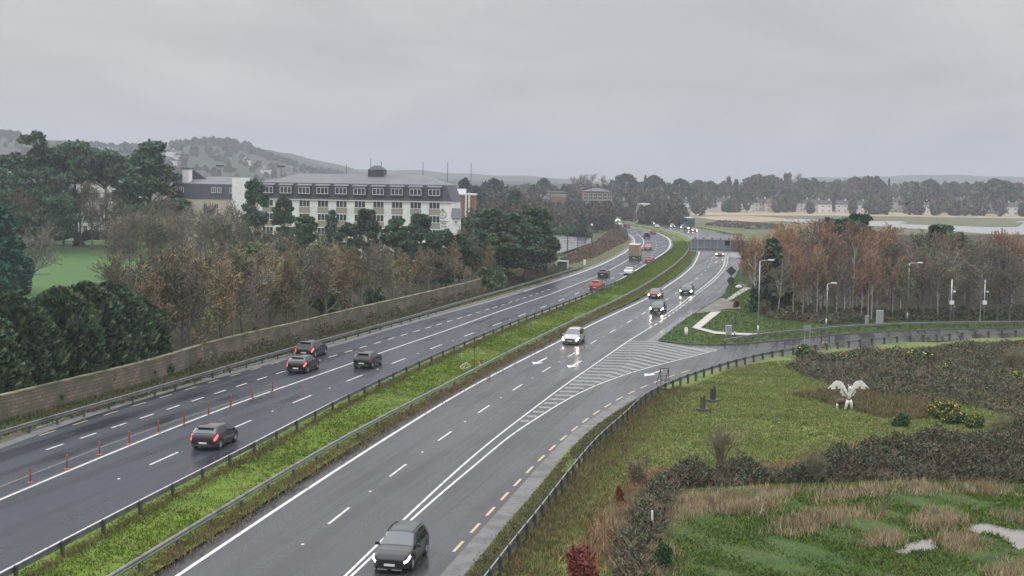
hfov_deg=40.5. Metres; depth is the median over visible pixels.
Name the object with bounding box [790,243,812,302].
bare tree
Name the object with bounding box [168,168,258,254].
hotel annex
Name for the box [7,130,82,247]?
pine tree
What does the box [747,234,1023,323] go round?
wood floor
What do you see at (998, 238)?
bare tree
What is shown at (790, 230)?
bare tree
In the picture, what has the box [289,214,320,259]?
pine tree
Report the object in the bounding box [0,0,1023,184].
sky
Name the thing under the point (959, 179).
hill
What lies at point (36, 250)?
bare tree
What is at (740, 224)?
salt scrub
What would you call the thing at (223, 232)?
bare tree
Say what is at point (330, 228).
pine tree
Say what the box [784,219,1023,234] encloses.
water
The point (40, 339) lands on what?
bush
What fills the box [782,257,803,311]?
bare tree
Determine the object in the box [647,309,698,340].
puddle
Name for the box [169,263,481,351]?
woodland floor
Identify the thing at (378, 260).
bare tree
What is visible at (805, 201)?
house
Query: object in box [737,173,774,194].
tree
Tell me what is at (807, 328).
road sign
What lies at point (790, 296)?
pine tree
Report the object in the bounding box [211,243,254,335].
bare tree
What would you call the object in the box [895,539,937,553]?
marsh pool
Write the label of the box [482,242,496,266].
bare tree
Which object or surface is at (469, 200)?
brick building
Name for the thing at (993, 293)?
bare tree
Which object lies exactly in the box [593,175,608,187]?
tree
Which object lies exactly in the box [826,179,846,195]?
tree
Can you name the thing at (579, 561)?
shrub
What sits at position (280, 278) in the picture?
bare tree
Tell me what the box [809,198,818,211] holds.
house
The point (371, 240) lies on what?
bare tree
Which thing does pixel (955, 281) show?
bare tree
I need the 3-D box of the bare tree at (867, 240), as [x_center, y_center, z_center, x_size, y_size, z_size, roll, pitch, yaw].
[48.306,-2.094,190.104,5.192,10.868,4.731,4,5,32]
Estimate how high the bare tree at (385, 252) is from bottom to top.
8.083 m
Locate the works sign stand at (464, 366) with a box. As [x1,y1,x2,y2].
[459,361,470,368]
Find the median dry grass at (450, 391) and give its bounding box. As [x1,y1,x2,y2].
[125,245,693,575]
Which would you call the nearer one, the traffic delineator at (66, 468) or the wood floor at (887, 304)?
the traffic delineator at (66, 468)
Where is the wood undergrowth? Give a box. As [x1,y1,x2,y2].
[759,299,1023,323]
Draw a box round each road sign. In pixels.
[727,266,735,292]
[803,325,810,345]
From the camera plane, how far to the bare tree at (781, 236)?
204.40 m
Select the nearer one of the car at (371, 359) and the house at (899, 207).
the car at (371, 359)
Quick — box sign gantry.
[691,237,746,286]
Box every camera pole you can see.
[949,280,955,321]
[982,280,988,320]
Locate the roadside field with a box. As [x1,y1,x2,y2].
[494,337,1023,575]
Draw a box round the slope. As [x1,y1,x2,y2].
[154,190,994,213]
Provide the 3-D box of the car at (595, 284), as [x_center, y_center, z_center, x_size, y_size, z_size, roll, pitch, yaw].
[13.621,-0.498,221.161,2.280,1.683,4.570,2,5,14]
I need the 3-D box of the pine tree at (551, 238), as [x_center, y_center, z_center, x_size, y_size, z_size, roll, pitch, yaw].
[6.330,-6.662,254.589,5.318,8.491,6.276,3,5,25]
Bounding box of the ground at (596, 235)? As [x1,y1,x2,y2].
[150,185,953,575]
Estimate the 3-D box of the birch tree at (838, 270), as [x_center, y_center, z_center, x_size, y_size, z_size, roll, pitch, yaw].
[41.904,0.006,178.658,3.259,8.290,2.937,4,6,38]
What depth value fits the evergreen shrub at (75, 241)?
325.69 m
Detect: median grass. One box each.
[10,221,692,575]
[613,241,697,285]
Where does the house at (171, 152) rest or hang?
on the hill at (202, 158)
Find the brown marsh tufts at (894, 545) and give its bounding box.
[680,481,1012,575]
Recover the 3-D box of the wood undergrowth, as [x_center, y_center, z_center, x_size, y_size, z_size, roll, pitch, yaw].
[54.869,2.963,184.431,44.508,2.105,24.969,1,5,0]
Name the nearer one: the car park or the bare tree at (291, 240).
the bare tree at (291, 240)
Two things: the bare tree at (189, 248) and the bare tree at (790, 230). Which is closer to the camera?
the bare tree at (189, 248)
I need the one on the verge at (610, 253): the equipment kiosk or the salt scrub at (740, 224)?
the equipment kiosk
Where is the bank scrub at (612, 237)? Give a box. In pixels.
[560,227,627,263]
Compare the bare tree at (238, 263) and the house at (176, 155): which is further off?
the house at (176, 155)
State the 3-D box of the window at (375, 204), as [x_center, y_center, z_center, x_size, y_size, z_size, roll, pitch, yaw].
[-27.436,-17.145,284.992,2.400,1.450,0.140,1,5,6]
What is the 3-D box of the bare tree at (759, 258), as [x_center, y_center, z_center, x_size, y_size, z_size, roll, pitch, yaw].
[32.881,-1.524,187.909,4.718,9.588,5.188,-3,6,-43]
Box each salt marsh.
[689,215,1023,243]
[902,223,1017,226]
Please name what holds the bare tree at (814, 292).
on the wood floor at (887, 304)
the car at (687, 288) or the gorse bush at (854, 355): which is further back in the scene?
the car at (687, 288)
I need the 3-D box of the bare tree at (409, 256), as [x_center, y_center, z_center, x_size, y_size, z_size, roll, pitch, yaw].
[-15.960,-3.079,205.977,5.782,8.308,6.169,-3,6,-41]
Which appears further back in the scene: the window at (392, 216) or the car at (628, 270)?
the window at (392, 216)
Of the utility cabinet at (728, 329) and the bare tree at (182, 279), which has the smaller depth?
the bare tree at (182, 279)
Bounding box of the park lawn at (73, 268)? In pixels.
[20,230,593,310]
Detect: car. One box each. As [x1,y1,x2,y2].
[191,422,237,449]
[287,354,319,372]
[295,339,326,357]
[353,351,381,367]
[373,520,428,570]
[562,326,584,344]
[589,280,604,290]
[598,268,610,276]
[624,267,635,274]
[644,244,651,249]
[645,256,654,263]
[648,288,663,298]
[650,301,666,312]
[680,283,694,294]
[716,252,723,255]
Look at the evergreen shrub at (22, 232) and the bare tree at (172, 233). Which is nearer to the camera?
the bare tree at (172, 233)
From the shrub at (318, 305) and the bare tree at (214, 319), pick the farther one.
the shrub at (318, 305)
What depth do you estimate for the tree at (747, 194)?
812.32 m
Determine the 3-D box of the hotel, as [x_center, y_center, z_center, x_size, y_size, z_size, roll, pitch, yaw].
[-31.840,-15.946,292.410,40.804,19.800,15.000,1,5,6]
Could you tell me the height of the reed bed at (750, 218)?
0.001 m
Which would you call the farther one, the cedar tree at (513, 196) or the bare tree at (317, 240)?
the cedar tree at (513, 196)
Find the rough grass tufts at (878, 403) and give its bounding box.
[789,386,944,419]
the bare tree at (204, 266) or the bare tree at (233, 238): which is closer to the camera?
the bare tree at (204, 266)
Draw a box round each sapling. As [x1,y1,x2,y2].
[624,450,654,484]
[703,421,744,464]
[757,299,770,312]
[795,447,828,482]
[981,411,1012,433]
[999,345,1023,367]
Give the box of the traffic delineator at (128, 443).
[127,430,130,444]
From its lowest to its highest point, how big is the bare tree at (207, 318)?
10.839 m
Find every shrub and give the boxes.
[17,228,33,238]
[30,232,42,244]
[43,232,61,240]
[51,228,73,243]
[72,232,85,246]
[81,230,103,240]
[167,363,175,373]
[307,280,349,314]
[362,288,385,304]
[478,265,507,289]
[565,543,599,575]
[614,486,623,503]
[653,541,673,570]
[733,301,738,306]
[891,413,910,427]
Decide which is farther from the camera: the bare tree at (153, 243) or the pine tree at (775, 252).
the bare tree at (153, 243)
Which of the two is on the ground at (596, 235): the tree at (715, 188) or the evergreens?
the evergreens
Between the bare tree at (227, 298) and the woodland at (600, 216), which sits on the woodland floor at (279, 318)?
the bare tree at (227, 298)
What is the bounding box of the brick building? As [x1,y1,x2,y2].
[457,189,477,218]
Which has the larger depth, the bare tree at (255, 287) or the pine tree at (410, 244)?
the pine tree at (410, 244)
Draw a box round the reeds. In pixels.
[587,473,1023,575]
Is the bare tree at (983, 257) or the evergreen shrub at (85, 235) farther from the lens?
the evergreen shrub at (85, 235)
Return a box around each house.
[59,182,140,240]
[165,148,177,156]
[169,157,176,165]
[173,152,183,159]
[241,157,250,164]
[260,166,271,173]
[678,197,687,208]
[715,196,725,209]
[739,199,751,211]
[751,197,758,210]
[756,197,765,210]
[764,199,776,211]
[795,199,803,211]
[803,197,809,210]
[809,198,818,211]
[818,198,831,212]
[835,199,847,212]
[856,199,864,213]
[889,197,895,209]
[897,199,902,210]
[922,200,929,213]
[1005,201,1018,215]
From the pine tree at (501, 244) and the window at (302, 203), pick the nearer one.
the pine tree at (501, 244)
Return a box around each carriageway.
[0,223,672,574]
[155,220,1023,575]
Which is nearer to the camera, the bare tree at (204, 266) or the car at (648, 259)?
the bare tree at (204, 266)
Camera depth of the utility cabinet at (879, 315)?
172.47 m
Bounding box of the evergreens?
[486,181,1023,216]
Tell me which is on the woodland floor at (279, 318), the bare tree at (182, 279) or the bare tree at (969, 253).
the bare tree at (182, 279)
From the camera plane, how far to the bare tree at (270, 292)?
147.31 m
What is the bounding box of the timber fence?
[611,222,627,238]
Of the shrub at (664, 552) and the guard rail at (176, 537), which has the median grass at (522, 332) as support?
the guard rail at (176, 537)
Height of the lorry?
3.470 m
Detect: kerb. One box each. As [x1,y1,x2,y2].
[0,235,631,442]
[670,269,1023,344]
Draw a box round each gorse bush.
[794,344,815,357]
[820,352,843,364]
[844,353,866,362]
[896,349,936,364]
[928,398,960,418]
[934,363,961,374]
[941,410,967,423]
[964,414,984,428]
[1006,370,1023,381]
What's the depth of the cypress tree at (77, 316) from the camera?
108.62 m
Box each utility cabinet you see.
[725,325,731,334]
[864,316,868,323]
[876,310,883,323]
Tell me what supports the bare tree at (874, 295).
on the wood floor at (887, 304)
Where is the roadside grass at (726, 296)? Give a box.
[658,267,1023,343]
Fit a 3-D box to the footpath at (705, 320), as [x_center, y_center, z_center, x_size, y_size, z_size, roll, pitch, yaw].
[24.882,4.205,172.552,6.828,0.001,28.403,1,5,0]
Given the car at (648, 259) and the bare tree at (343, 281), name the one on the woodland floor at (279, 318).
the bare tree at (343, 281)
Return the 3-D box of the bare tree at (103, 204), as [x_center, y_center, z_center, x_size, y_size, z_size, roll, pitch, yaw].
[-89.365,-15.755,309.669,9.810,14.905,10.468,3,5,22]
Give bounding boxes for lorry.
[628,243,642,259]
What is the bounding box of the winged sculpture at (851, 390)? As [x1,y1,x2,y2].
[828,380,868,408]
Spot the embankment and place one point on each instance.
(728, 231)
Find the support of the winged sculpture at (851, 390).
on the roadside field
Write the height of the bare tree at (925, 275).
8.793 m
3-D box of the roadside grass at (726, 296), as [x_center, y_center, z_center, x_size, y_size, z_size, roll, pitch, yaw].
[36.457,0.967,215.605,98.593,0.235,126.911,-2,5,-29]
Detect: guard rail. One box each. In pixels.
[0,220,675,575]
[0,265,584,439]
[107,231,688,575]
[484,330,1023,575]
[619,218,734,235]
[724,321,1023,345]
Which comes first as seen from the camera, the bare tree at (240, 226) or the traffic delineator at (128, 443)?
the traffic delineator at (128, 443)
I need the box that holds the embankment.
[695,226,744,234]
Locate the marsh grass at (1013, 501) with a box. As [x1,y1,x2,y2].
[657,479,1023,575]
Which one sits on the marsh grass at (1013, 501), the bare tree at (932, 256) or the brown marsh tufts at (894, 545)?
the brown marsh tufts at (894, 545)
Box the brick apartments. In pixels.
[582,188,611,206]
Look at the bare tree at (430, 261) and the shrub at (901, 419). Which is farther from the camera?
the bare tree at (430, 261)
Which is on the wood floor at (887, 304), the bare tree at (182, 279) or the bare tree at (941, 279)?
the bare tree at (941, 279)
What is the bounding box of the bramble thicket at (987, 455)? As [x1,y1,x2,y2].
[603,413,1023,575]
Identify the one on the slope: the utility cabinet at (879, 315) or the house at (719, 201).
the house at (719, 201)
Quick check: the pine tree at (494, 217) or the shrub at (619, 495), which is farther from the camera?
the pine tree at (494, 217)
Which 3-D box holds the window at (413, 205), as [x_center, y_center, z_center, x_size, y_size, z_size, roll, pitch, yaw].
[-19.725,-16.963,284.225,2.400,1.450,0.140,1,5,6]
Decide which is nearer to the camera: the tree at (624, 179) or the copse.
the copse
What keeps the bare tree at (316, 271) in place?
on the woodland floor at (279, 318)
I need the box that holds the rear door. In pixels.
[629,245,638,255]
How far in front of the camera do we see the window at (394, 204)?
284.67 m
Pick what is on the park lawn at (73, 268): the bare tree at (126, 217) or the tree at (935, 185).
the bare tree at (126, 217)
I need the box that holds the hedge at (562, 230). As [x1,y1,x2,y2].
[551,225,592,236]
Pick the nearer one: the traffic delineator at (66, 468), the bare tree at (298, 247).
the traffic delineator at (66, 468)
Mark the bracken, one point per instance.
(600, 553)
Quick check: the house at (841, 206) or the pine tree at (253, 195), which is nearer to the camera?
the pine tree at (253, 195)
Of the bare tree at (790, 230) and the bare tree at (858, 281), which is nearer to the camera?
the bare tree at (858, 281)
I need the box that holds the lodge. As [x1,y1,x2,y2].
[451,208,461,262]
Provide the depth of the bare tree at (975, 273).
177.98 m
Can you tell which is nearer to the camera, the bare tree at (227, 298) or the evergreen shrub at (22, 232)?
the bare tree at (227, 298)
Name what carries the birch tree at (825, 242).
on the wood floor at (887, 304)
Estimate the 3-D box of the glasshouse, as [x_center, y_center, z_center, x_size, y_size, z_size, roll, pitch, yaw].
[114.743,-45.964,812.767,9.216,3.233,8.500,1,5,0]
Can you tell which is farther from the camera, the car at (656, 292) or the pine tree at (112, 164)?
the pine tree at (112, 164)
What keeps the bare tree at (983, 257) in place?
on the wood floor at (887, 304)
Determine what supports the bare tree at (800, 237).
on the wood floor at (887, 304)
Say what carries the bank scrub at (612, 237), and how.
on the verge at (610, 253)
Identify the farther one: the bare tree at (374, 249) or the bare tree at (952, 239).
the bare tree at (952, 239)
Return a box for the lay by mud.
[695,298,740,313]
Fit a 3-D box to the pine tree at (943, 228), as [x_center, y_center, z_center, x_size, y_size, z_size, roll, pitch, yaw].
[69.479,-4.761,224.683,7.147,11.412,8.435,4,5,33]
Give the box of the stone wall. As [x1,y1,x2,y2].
[0,261,554,421]
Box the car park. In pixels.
[554,235,590,252]
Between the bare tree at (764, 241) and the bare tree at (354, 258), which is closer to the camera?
the bare tree at (354, 258)
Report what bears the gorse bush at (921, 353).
on the roadside field
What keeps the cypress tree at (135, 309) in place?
on the woodland floor at (279, 318)
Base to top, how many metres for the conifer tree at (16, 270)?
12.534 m
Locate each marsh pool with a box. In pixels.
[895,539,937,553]
[967,523,1023,548]
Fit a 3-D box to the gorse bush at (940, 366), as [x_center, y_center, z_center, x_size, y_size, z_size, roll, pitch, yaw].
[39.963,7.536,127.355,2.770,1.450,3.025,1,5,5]
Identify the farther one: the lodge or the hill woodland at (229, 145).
the hill woodland at (229, 145)
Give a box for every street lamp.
[757,259,773,333]
[825,282,836,326]
[906,262,922,320]
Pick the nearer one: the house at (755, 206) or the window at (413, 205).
the window at (413, 205)
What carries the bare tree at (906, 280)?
on the wood floor at (887, 304)
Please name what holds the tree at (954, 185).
on the slope
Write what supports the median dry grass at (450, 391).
on the median grass at (522, 332)
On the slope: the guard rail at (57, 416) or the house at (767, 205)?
the house at (767, 205)
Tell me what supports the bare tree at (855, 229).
on the wood floor at (887, 304)
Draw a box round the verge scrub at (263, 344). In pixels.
[186,264,560,370]
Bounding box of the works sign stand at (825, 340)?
[820,334,830,346]
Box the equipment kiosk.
[557,260,568,268]
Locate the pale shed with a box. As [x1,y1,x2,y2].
[540,194,549,201]
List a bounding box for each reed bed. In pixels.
[690,210,1023,218]
[690,216,784,221]
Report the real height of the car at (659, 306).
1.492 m
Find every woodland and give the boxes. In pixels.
[0,129,344,186]
[456,187,633,245]
[469,180,1023,216]
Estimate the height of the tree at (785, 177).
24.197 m
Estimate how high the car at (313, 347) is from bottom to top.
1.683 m
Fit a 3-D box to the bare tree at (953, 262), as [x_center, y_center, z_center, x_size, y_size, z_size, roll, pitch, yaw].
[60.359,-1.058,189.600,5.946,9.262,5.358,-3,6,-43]
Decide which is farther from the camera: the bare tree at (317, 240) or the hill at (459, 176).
the hill at (459, 176)
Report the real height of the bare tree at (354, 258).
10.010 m
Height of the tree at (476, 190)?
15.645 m
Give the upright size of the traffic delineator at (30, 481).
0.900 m
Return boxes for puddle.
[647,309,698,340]
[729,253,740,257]
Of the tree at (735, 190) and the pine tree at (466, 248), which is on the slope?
the tree at (735, 190)
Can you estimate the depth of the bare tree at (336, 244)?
184.68 m
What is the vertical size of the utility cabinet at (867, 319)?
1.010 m
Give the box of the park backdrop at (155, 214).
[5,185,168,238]
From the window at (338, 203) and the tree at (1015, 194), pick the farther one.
the tree at (1015, 194)
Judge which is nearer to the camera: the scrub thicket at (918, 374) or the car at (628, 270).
the scrub thicket at (918, 374)
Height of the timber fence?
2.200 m
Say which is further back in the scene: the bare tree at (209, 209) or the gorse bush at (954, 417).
the bare tree at (209, 209)
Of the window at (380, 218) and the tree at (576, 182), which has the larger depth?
the tree at (576, 182)
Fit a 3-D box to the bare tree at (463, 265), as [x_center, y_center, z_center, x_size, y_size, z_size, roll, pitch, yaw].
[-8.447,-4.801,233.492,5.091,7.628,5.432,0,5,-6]
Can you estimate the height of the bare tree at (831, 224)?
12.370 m
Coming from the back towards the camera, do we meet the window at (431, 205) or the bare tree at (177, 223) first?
the window at (431, 205)
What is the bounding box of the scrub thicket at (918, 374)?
[784,336,1023,419]
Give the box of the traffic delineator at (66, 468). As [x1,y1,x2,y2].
[64,454,68,469]
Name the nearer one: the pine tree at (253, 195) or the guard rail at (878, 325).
the guard rail at (878, 325)
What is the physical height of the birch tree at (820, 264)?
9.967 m
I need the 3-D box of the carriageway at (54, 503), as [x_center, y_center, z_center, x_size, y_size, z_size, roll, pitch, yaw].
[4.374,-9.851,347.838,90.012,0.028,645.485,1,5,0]
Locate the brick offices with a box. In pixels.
[547,191,566,209]
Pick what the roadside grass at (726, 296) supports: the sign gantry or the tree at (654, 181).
the sign gantry
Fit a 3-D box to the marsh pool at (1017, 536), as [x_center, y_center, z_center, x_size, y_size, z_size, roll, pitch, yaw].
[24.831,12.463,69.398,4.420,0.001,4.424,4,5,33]
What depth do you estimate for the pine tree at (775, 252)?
187.17 m
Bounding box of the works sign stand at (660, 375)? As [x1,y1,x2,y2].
[656,368,668,384]
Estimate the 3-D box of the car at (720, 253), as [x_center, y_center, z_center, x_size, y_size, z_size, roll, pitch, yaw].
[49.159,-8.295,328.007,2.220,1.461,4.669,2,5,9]
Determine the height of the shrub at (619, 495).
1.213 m
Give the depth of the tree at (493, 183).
555.97 m
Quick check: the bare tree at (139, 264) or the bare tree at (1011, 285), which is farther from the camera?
the bare tree at (1011, 285)
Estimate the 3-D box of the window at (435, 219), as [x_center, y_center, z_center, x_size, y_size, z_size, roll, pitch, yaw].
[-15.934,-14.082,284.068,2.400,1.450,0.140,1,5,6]
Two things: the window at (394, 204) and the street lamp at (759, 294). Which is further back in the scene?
the window at (394, 204)
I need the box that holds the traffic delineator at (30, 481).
[27,467,32,482]
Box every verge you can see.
[1,231,630,440]
[464,388,662,575]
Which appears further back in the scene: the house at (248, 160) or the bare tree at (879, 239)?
the house at (248, 160)
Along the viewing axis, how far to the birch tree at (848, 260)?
182.31 m
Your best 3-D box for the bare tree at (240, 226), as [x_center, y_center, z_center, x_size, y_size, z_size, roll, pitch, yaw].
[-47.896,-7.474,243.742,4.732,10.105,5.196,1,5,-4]
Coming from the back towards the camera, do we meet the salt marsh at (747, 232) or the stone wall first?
the salt marsh at (747, 232)
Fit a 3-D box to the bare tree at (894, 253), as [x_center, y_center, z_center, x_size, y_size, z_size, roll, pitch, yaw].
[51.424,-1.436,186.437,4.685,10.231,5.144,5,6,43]
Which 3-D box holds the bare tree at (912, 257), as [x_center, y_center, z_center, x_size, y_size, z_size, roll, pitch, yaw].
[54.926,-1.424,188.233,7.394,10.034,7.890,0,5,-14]
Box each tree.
[0,151,38,236]
[0,156,31,228]
[0,206,35,295]
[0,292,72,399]
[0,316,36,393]
[6,176,52,239]
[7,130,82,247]
[15,221,66,288]
[23,168,78,251]
[31,284,115,377]
[49,139,102,236]
[55,184,75,247]
[63,180,99,246]
[65,148,140,247]
[67,280,145,367]
[76,179,106,249]
[85,185,119,250]
[87,245,165,302]
[95,215,132,262]
[96,250,141,291]
[97,280,161,373]
[104,174,140,245]
[107,197,130,250]
[109,138,191,243]
[113,199,158,257]
[115,213,145,266]
[123,211,168,275]
[130,290,173,355]
[133,261,181,324]
[139,247,220,348]
[141,214,189,261]
[142,247,195,333]
[142,247,223,352]
[149,240,219,341]
[150,193,180,254]
[155,241,181,338]
[157,204,197,255]
[158,213,193,258]
[168,245,216,343]
[176,239,228,332]
[186,215,215,257]
[186,244,250,332]
[194,201,219,253]
[195,212,234,260]
[200,200,252,242]
[201,219,251,255]
[204,251,244,338]
[209,253,281,332]
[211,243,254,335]
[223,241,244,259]
[224,239,284,321]
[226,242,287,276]
[228,242,259,319]
[229,218,250,245]
[236,249,301,326]
[237,178,269,244]
[244,238,273,321]
[248,225,271,243]
[252,240,298,314]
[256,253,297,327]
[263,229,291,246]
[269,196,295,253]
[271,232,297,251]
[271,252,304,323]
[272,234,305,311]
[281,248,312,321]
[284,244,339,318]
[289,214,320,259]
[294,233,311,253]
[301,242,352,313]
[305,240,347,280]
[306,239,339,309]
[308,228,327,247]
[324,209,342,267]
[327,240,362,307]
[328,222,363,251]
[329,245,356,310]
[347,242,384,305]
[348,244,401,292]
[353,208,381,279]
[365,250,409,298]
[366,240,382,289]
[367,233,386,248]
[370,242,393,286]
[379,217,411,265]
[382,240,413,279]
[385,247,417,296]
[391,239,423,295]
[403,213,432,261]
[404,244,434,292]
[412,232,454,289]
[420,247,438,290]
[433,249,463,287]
[435,228,462,286]
[437,237,471,286]
[444,234,479,282]
[453,225,470,240]
[457,179,462,188]
[460,177,470,192]
[460,241,473,281]
[461,217,495,230]
[461,219,476,259]
[467,186,489,208]
[469,240,485,279]
[470,207,522,260]
[470,227,477,269]
[477,178,510,207]
[477,231,522,275]
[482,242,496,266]
[491,212,532,268]
[498,223,548,281]
[506,189,522,210]
[515,206,560,275]
[528,177,556,191]
[530,230,559,271]
[570,175,587,189]
[574,212,590,237]
[579,174,599,188]
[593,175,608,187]
[607,173,644,188]
[638,175,670,194]
[664,178,697,198]
[687,180,715,196]
[694,180,725,197]
[726,176,732,189]
[729,186,743,201]
[730,232,760,286]
[732,179,738,187]
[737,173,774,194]
[737,242,774,299]
[738,183,755,198]
[740,188,754,211]
[744,237,794,312]
[746,232,770,275]
[755,253,802,299]
[757,174,787,191]
[767,257,795,317]
[768,221,809,300]
[768,226,799,239]
[771,222,801,251]
[777,243,800,304]
[782,173,788,187]
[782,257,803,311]
[785,172,791,186]
[789,218,834,302]
[790,174,804,186]
[790,232,821,304]
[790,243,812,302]
[792,252,813,312]
[792,258,845,312]
[796,178,812,193]
[799,220,839,310]
[809,218,840,298]
[809,244,830,311]
[810,177,821,189]
[811,235,866,307]
[813,232,843,305]
[815,272,837,306]
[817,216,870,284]
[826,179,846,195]
[826,221,857,298]
[828,257,851,311]
[831,267,859,308]
[837,240,872,308]
[838,231,866,310]
[839,229,868,306]
[841,219,872,299]
[845,176,871,193]
[847,268,873,313]
[849,213,875,286]
[849,221,897,300]
[853,234,880,307]
[853,269,899,311]
[855,175,884,194]
[859,247,885,318]
[859,252,882,315]
[865,242,895,306]
[868,230,895,298]
[869,175,884,194]
[872,226,905,297]
[880,240,915,308]
[881,233,915,298]
[881,254,911,314]
[884,247,911,307]
[892,260,920,319]
[894,228,954,301]
[898,241,949,308]
[899,252,947,318]
[903,231,938,300]
[915,240,955,308]
[922,179,948,200]
[926,223,954,290]
[927,258,952,319]
[932,230,961,299]
[932,252,960,306]
[933,247,978,306]
[936,232,968,302]
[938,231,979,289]
[939,266,966,316]
[943,181,964,197]
[950,267,992,319]
[956,252,993,298]
[958,237,984,299]
[959,235,999,304]
[963,230,998,300]
[965,259,997,320]
[966,178,1019,204]
[974,250,995,300]
[976,243,1020,304]
[989,180,1021,202]
[989,260,1023,320]
[989,267,1009,320]
[990,228,1022,303]
[992,241,1023,304]
[1000,231,1023,303]
[1007,257,1023,291]
[1013,182,1023,202]
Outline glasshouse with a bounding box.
[705,207,716,211]
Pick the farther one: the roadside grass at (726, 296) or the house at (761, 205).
the house at (761, 205)
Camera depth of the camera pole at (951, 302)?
176.48 m
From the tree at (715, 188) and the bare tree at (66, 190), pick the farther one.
the tree at (715, 188)
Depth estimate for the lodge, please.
275.99 m
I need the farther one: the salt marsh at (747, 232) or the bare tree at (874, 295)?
the salt marsh at (747, 232)
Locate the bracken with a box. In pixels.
[547,429,993,570]
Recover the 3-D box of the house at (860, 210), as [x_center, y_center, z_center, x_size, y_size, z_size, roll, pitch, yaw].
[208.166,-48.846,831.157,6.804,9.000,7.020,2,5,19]
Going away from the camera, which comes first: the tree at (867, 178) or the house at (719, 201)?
the house at (719, 201)
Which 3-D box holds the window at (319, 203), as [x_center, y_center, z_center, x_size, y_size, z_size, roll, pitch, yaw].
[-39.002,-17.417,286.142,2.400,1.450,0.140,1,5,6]
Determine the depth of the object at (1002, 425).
91.91 m
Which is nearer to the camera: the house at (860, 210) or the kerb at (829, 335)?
the kerb at (829, 335)
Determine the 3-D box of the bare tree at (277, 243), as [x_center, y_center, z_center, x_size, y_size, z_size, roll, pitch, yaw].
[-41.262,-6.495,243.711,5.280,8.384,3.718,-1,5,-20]
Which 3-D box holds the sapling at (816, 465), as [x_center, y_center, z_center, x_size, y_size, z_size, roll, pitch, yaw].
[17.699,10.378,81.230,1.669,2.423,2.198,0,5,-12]
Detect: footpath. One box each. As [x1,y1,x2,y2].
[692,311,756,334]
[728,287,748,299]
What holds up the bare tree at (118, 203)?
on the park lawn at (73, 268)
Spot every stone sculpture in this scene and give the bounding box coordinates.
[696,395,710,411]
[706,386,720,402]
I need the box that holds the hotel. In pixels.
[259,165,461,260]
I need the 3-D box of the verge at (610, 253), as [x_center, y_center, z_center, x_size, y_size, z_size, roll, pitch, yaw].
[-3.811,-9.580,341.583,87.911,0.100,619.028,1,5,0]
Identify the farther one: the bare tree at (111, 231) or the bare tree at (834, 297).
the bare tree at (111, 231)
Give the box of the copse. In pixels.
[633,203,689,226]
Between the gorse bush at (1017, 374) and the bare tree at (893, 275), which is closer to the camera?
the gorse bush at (1017, 374)
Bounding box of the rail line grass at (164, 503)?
[21,299,583,575]
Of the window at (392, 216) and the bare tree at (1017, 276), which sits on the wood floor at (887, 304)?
the bare tree at (1017, 276)
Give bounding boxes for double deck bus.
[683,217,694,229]
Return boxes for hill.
[0,137,567,199]
[356,169,601,185]
[732,175,1023,186]
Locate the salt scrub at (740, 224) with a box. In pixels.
[705,220,784,229]
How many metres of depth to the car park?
386.44 m
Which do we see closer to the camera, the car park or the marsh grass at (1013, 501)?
the marsh grass at (1013, 501)
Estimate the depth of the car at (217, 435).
88.43 m
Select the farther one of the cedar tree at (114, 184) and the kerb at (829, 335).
the cedar tree at (114, 184)
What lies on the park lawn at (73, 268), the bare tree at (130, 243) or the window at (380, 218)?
the bare tree at (130, 243)
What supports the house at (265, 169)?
on the hill at (202, 158)
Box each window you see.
[262,226,272,232]
[299,200,309,206]
[317,201,327,206]
[317,214,327,220]
[317,227,326,234]
[336,201,346,207]
[336,214,346,220]
[354,201,365,207]
[373,202,383,207]
[375,215,383,221]
[391,202,402,208]
[391,215,402,218]
[410,202,421,208]
[429,203,439,208]
[430,216,439,222]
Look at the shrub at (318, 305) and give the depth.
173.17 m
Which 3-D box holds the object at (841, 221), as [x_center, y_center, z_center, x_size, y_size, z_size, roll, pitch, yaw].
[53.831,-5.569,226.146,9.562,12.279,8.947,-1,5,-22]
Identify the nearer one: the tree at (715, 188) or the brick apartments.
the brick apartments
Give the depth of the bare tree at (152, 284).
122.60 m
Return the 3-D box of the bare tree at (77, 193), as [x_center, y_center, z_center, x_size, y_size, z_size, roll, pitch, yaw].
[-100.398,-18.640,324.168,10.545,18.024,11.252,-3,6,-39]
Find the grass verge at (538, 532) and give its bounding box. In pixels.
[494,385,707,575]
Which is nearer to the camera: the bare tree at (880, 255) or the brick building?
the bare tree at (880, 255)
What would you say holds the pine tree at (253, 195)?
on the park lawn at (73, 268)
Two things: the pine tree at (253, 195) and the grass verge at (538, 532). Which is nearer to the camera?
the grass verge at (538, 532)
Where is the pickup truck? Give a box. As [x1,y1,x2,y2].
[643,232,649,237]

